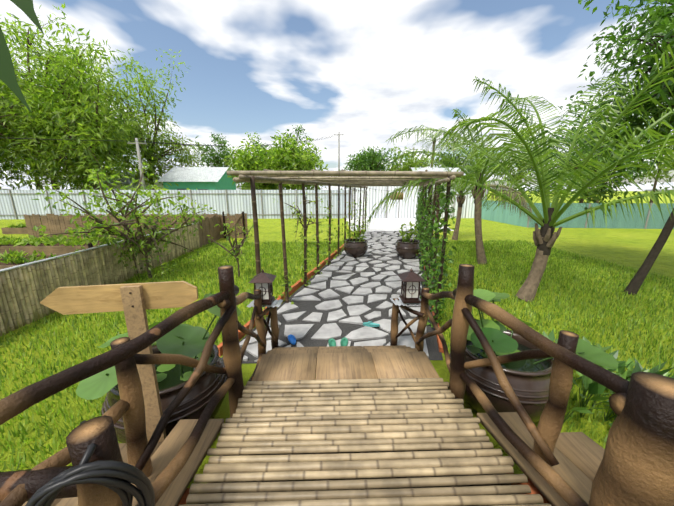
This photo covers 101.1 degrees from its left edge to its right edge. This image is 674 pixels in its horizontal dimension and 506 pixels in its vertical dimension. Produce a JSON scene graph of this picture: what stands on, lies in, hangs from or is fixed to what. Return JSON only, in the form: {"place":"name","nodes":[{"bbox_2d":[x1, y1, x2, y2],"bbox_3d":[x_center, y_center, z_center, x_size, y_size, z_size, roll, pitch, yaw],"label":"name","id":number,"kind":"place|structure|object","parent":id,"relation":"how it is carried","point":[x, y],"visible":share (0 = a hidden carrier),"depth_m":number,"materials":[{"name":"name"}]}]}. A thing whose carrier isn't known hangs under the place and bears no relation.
{"place":"outdoors","nodes":[
{"label":"outdoors","id":0,"kind":"place"},
{"bbox_2d":[0,0,43,111],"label":"leaf","id":1,"kind":"object","parent":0,"point":[8,78],"visible":1,"depth_m":0.97,"materials":[{"name":"green plant"}]},
{"bbox_2d":[221,231,442,363],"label":"path gravel","id":2,"kind":"structure","parent":0,"point":[434,353],"depth_m":4.53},
{"bbox_2d":[239,231,428,361],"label":"paving stones","id":3,"kind":"object","parent":2,"relation":"on","point":[324,331],"visible":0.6,"depth_m":4.90,"materials":[{"name":"stone"}]},
{"bbox_2d":[288,334,295,343],"bbox_3d":[-0.583,1.111,3.600,0.094,0.047,0.250,-5,14,-22],"label":"blue flip flop","id":4,"kind":"object","parent":3,"relation":"on","point":[291,339],"visible":1,"depth_m":3.59,"materials":[{"name":"blue rubber"}]},
{"bbox_2d":[328,338,335,345],"bbox_3d":[-0.062,1.134,3.497,0.098,0.047,0.249,0,13,-2],"label":"green flip flop","id":5,"kind":"object","parent":3,"relation":"on","point":[331,341],"visible":0.88,"depth_m":3.52,"materials":[{"name":"green rubber"}]},
{"bbox_2d":[340,337,347,345],"bbox_3d":[0.092,1.129,3.521,0.100,0.047,0.247,0,13,-2],"label":"green flip flop","id":6,"kind":"object","parent":3,"relation":"on","point":[344,341],"visible":0.92,"depth_m":3.52,"materials":[{"name":"green rubber"}]},
{"bbox_2d":[363,321,379,326],"bbox_3d":[0.496,1.021,4.001,0.250,0.047,0.094,3,13,14],"label":"teal flip flop","id":7,"kind":"object","parent":3,"relation":"on","point":[369,324],"visible":0.96,"depth_m":3.99,"materials":[{"name":"teal rubber"}]},
{"bbox_2d":[395,221,420,258],"bbox_3d":[2.068,-0.387,8.015,0.737,1.100,0.737,0,13,-2],"label":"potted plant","id":8,"kind":"object","parent":3,"relation":"on","point":[407,247],"visible":0.98,"depth_m":7.86,"materials":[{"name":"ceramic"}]},
{"bbox_2d":[344,224,367,257],"bbox_3d":[0.562,-0.402,8.225,0.737,1.038,0.737,0,13,-2],"label":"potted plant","id":9,"kind":"object","parent":2,"relation":"on","point":[356,246],"visible":0.98,"depth_m":8.06,"materials":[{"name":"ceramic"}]},
{"bbox_2d":[0,191,673,487],"bbox_3d":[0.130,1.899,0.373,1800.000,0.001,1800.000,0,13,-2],"label":"lawn","id":10,"kind":"structure","parent":0,"point":[632,248],"depth_m":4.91,"materials":[{"name":"green plant"}]},
{"bbox_2d":[0,78,43,184],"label":"tree","id":11,"kind":"object","parent":10,"relation":"on","point":[5,166],"visible":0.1,"depth_m":24.49,"materials":[{"name":"green plant"}]},
{"bbox_2d":[0,25,67,189],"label":"tree","id":12,"kind":"object","parent":10,"relation":"on","point":[11,160],"depth_m":29.12,"materials":[{"name":"green plant"}]},
{"bbox_2d":[0,223,122,268],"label":"garden raised beds","id":13,"kind":"object","parent":10,"relation":"on","point":[20,254],"visible":0.19,"depth_m":8.47,"materials":[{"name":"green plant"}]},
{"bbox_2d":[0,3,133,189],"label":"tree","id":14,"kind":"object","parent":10,"relation":"on","point":[19,152],"visible":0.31,"depth_m":21.46,"materials":[{"name":"green plant"}]},
{"bbox_2d":[0,43,149,189],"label":"tree","id":15,"kind":"object","parent":10,"relation":"on","point":[123,106],"visible":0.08,"depth_m":26.27,"materials":[{"name":"green plant"}]},
{"bbox_2d":[0,12,152,189],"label":"tree","id":16,"kind":"object","parent":10,"relation":"on","point":[95,127],"visible":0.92,"depth_m":20.53,"materials":[{"name":"green plant"}]},
{"bbox_2d":[0,220,200,336],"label":"bamboo fence slats","id":17,"kind":"object","parent":10,"relation":"on","point":[26,289],"visible":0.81,"depth_m":4.70,"materials":[{"name":"brown wood"}]},
{"bbox_2d":[13,158,217,281],"bbox_3d":[-4.138,-0.575,6.011,3.224,3.027,2.927,-7,15,-29],"label":"lawn shrub","id":18,"kind":"object","parent":10,"relation":"on","point":[134,239],"visible":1,"depth_m":5.63,"materials":[{"name":"green plant"}]},
{"bbox_2d":[71,172,163,189],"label":"tree","id":19,"kind":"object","parent":10,"relation":"on","point":[127,182],"depth_m":29.85,"materials":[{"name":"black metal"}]},
{"bbox_2d":[40,281,198,441],"bbox_3d":[-1.251,0.871,1.738,0.820,1.405,0.061,-2,13,-9],"label":"wooden signpost","id":20,"kind":"object","parent":10,"relation":"on","point":[134,302],"visible":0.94,"depth_m":1.62,"materials":[{"name":"brown wood"}]},
{"bbox_2d":[56,48,204,189],"bbox_3d":[-21.797,-13.448,30.054,14.243,16.966,13.105,11,17,39],"label":"tree","id":21,"kind":"object","parent":10,"relation":"on","point":[158,151],"visible":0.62,"depth_m":29.57,"materials":[{"name":"green plant"}]},
{"bbox_2d":[24,211,247,246],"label":"old fence planks","id":22,"kind":"object","parent":10,"relation":"on","point":[54,224],"visible":0.58,"depth_m":11.26,"materials":[{"name":"brown wood"}]},
{"bbox_2d":[76,293,241,442],"bbox_3d":[-1.277,0.883,2.215,1.056,1.172,1.025,0,13,-2],"label":"potted plant","id":23,"kind":"object","parent":10,"relation":"on","point":[188,340],"visible":0.44,"depth_m":2.03,"materials":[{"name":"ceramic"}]},
{"bbox_2d":[157,167,239,189],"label":"shed","id":24,"kind":"structure","parent":10,"relation":"on","point":[204,178],"depth_m":27.39,"materials":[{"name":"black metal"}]},
{"bbox_2d":[0,132,416,189],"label":"power line poles","id":25,"kind":"object","parent":10,"relation":"on","point":[137,143],"visible":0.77,"depth_m":19.82,"materials":[{"name":"concrete"}]},
{"bbox_2d":[191,132,239,170],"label":"tree","id":26,"kind":"object","parent":10,"relation":"on","point":[215,162],"visible":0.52,"depth_m":39.71,"materials":[{"name":"green plant"}]},
{"bbox_2d":[207,219,258,276],"bbox_3d":[-2.099,-0.058,6.043,1.170,1.328,1.366,-8,15,-32],"label":"shrub","id":27,"kind":"object","parent":10,"relation":"on","point":[236,251],"visible":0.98,"depth_m":6.12,"materials":[{"name":"green plant"}]},
{"bbox_2d":[0,184,487,218],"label":"fence","id":28,"kind":"object","parent":10,"relation":"on","point":[16,204],"visible":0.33,"depth_m":19.25,"materials":[{"name":"metal"}]},
{"bbox_2d":[222,132,272,186],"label":"tree","id":29,"kind":"object","parent":10,"relation":"on","point":[232,153],"visible":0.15,"depth_m":34.51,"materials":[{"name":"green plant"}]},
{"bbox_2d":[224,141,289,189],"bbox_3d":[-6.408,-6.233,23.578,5.784,6.384,5.230,0,13,-2],"label":"tree","id":30,"kind":"object","parent":10,"relation":"on","point":[248,163],"visible":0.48,"depth_m":22.89,"materials":[{"name":"green plant"}]},
{"bbox_2d":[244,138,274,161],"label":"tree","id":31,"kind":"object","parent":10,"relation":"on","point":[266,153],"visible":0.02,"depth_m":38.82,"materials":[{"name":"green plant"}]},
{"bbox_2d":[253,130,328,189],"bbox_3d":[-3.712,-6.599,23.507,6.517,6.439,6.810,0,13,-2],"label":"tree","id":32,"kind":"object","parent":10,"relation":"on","point":[284,157],"visible":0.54,"depth_m":21.88,"materials":[{"name":"green plant"}]},
{"bbox_2d":[275,192,325,245],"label":"pergola sapling","id":33,"kind":"object","parent":10,"relation":"on","point":[298,214],"visible":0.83,"depth_m":9.29,"materials":[{"name":"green plant"}]},
{"bbox_2d":[285,124,321,167],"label":"tree","id":34,"kind":"object","parent":10,"relation":"on","point":[298,135],"visible":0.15,"depth_m":42.80,"materials":[{"name":"green plant"}]},
{"bbox_2d":[22,345,604,505],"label":"wooden bridge deck","id":35,"kind":"structure","parent":10,"relation":"on","point":[397,425],"depth_m":1.60,"materials":[{"name":"bamboo"},{"name":"plank"},{"name":"wood"}]},
{"bbox_2d":[0,264,673,505],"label":"railing logs","id":36,"kind":"object","parent":35,"relation":"on","point":[636,467],"visible":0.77,"depth_m":1.29,"materials":[{"name":"brown wood"}]},
{"bbox_2d":[25,420,154,505],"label":"hose coil","id":37,"kind":"object","parent":36,"relation":"attached to","point":[118,477],"visible":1,"depth_m":0.82,"materials":[{"name":"black rubber"}]},
{"bbox_2d":[246,269,282,307],"bbox_3d":[-0.814,0.383,3.109,0.360,0.451,0.325,0,13,-2],"label":"lantern","id":38,"kind":"object","parent":36,"relation":"attached to","point":[262,280],"visible":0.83,"depth_m":3.01,"materials":[{"name":"wood"}]},
{"bbox_2d":[390,268,424,305],"bbox_3d":[0.825,0.373,3.154,0.360,0.451,0.325,0,13,-2],"label":"lantern","id":39,"kind":"object","parent":36,"relation":"attached to","point":[410,286],"visible":0.98,"depth_m":3.06,"materials":[{"name":"wood"}]},
{"bbox_2d":[217,230,443,356],"bbox_3d":[1.271,0.020,8.427,2.656,0.124,11.518,3,13,14],"label":"path border","id":40,"kind":"object","parent":10,"relation":"on","point":[297,285],"visible":0.29,"depth_m":4.92,"materials":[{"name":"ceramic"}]},
{"bbox_2d":[227,169,463,326],"bbox_3d":[1.393,-1.025,8.443,2.968,2.261,11.168,3,13,14],"label":"pergola","id":41,"kind":"object","parent":10,"relation":"on","point":[354,179],"visible":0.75,"depth_m":4.40,"materials":[{"name":"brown wood"}]},
{"bbox_2d":[247,182,456,326],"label":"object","id":42,"kind":"object","parent":41,"relation":"attached to","point":[430,273],"visible":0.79,"depth_m":4.74,"materials":[{"name":"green plant"}]},
{"bbox_2d":[339,146,401,189],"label":"tree","id":43,"kind":"object","parent":10,"relation":"on","point":[363,159],"visible":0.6,"depth_m":32.09,"materials":[{"name":"green plant"}]},
{"bbox_2d":[385,144,437,176],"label":"tree","id":44,"kind":"object","parent":10,"relation":"on","point":[411,163],"visible":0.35,"depth_m":35.63,"materials":[{"name":"green plant"}]},
{"bbox_2d":[411,127,451,167],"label":"tall palm","id":45,"kind":"object","parent":10,"relation":"on","point":[434,144],"visible":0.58,"depth_m":37.86,"materials":[{"name":"green plant"}]},
{"bbox_2d":[409,168,465,183],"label":"grey house","id":46,"kind":"structure","parent":10,"relation":"on","point":[436,169],"depth_m":34.30,"materials":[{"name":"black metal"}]},
{"bbox_2d":[430,132,488,177],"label":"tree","id":47,"kind":"object","parent":10,"relation":"on","point":[456,160],"visible":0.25,"depth_m":37.86,"materials":[{"name":"green plant"}]},
{"bbox_2d":[420,161,515,239],"bbox_3d":[5.061,-2.018,10.628,3.099,3.159,3.698,8,15,31],"label":"palm","id":48,"kind":"object","parent":10,"relation":"on","point":[460,201],"visible":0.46,"depth_m":10.81,"materials":[{"name":"green plant"}]},
{"bbox_2d":[394,108,577,264],"bbox_3d":[3.809,-1.601,7.155,3.674,3.900,3.679,12,18,44],"label":"palm","id":49,"kind":"object","parent":10,"relation":"on","point":[469,171],"visible":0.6,"depth_m":7.20,"materials":[{"name":"green plant"}]},
{"bbox_2d":[365,45,673,301],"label":"palm","id":50,"kind":"object","parent":10,"relation":"on","point":[544,237],"visible":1,"depth_m":4.33,"materials":[{"name":"green plant"}]},
{"bbox_2d":[485,127,559,200],"bbox_3d":[23.454,-10.943,35.208,8.222,9.777,8.047,0,13,-2],"label":"tree","id":51,"kind":"object","parent":10,"relation":"on","point":[523,173],"visible":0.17,"depth_m":34.49,"materials":[{"name":"green plant"}]},
{"bbox_2d":[449,289,617,422],"bbox_3d":[1.543,0.865,2.466,1.038,1.098,1.041,0,13,-2],"label":"potted plant","id":52,"kind":"object","parent":10,"relation":"on","point":[529,380],"visible":0.48,"depth_m":2.17,"materials":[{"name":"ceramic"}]},
{"bbox_2d":[481,200,673,228],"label":"fence","id":53,"kind":"object","parent":10,"relation":"on","point":[619,221],"visible":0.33,"depth_m":14.49,"materials":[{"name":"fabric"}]},
{"bbox_2d":[528,96,661,202],"bbox_3d":[19.692,-7.004,21.317,8.411,9.294,6.667,0,13,-2],"label":"tree","id":54,"kind":"object","parent":10,"relation":"on","point":[630,171],"visible":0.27,"depth_m":20.73,"materials":[{"name":"green plant"}]},
{"bbox_2d":[544,110,655,202],"bbox_3d":[30.647,-10.920,32.289,10.678,11.025,8.634,-7,14,-27],"label":"tree","id":55,"kind":"object","parent":10,"relation":"on","point":[593,142],"visible":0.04,"depth_m":32.01,"materials":[{"name":"green plant"}]},
{"bbox_2d":[542,330,673,425],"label":"plants","id":56,"kind":"object","parent":10,"relation":"on","point":[592,388],"visible":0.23,"depth_m":2.46,"materials":[{"name":"green plant"}]},
{"bbox_2d":[554,0,673,295],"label":"tree","id":57,"kind":"object","parent":10,"relation":"on","point":[660,19],"visible":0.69,"depth_m":5.49,"materials":[{"name":"green plant"}]},
{"bbox_2d":[622,116,673,202],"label":"tree","id":58,"kind":"object","parent":10,"relation":"on","point":[655,182],"visible":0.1,"depth_m":32.89,"materials":[{"name":"green plant"}]},
{"bbox_2d":[640,142,673,188],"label":"tree","id":59,"kind":"object","parent":10,"relation":"on","point":[665,171],"visible":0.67,"depth_m":21.78,"materials":[{"name":"green plant"}]},
{"bbox_2d":[652,98,673,141],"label":"tree","id":60,"kind":"object","parent":10,"relation":"on","point":[663,130],"visible":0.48,"depth_m":5.07,"materials":[{"name":"green plant"}]},
{"bbox_2d":[0,0,673,190],"label":"sky","id":61,"kind":"structure","parent":0,"point":[367,72],"materials":[{"name":"blue"}]},
{"bbox_2d":[353,187,422,199],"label":"pergola string lights","id":62,"kind":"object","parent":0,"point":[401,198],"visible":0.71,"depth_m":13.06},
{"bbox_2d":[346,218,453,230],"bbox_3d":[3.889,-1.870,17.070,6.526,0.001,7.190,0,13,-2],"label":"concrete pad","id":63,"kind":"object","parent":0,"point":[387,224],"depth_m":16.63,"materials":[{"name":"white concrete"}]}
]}

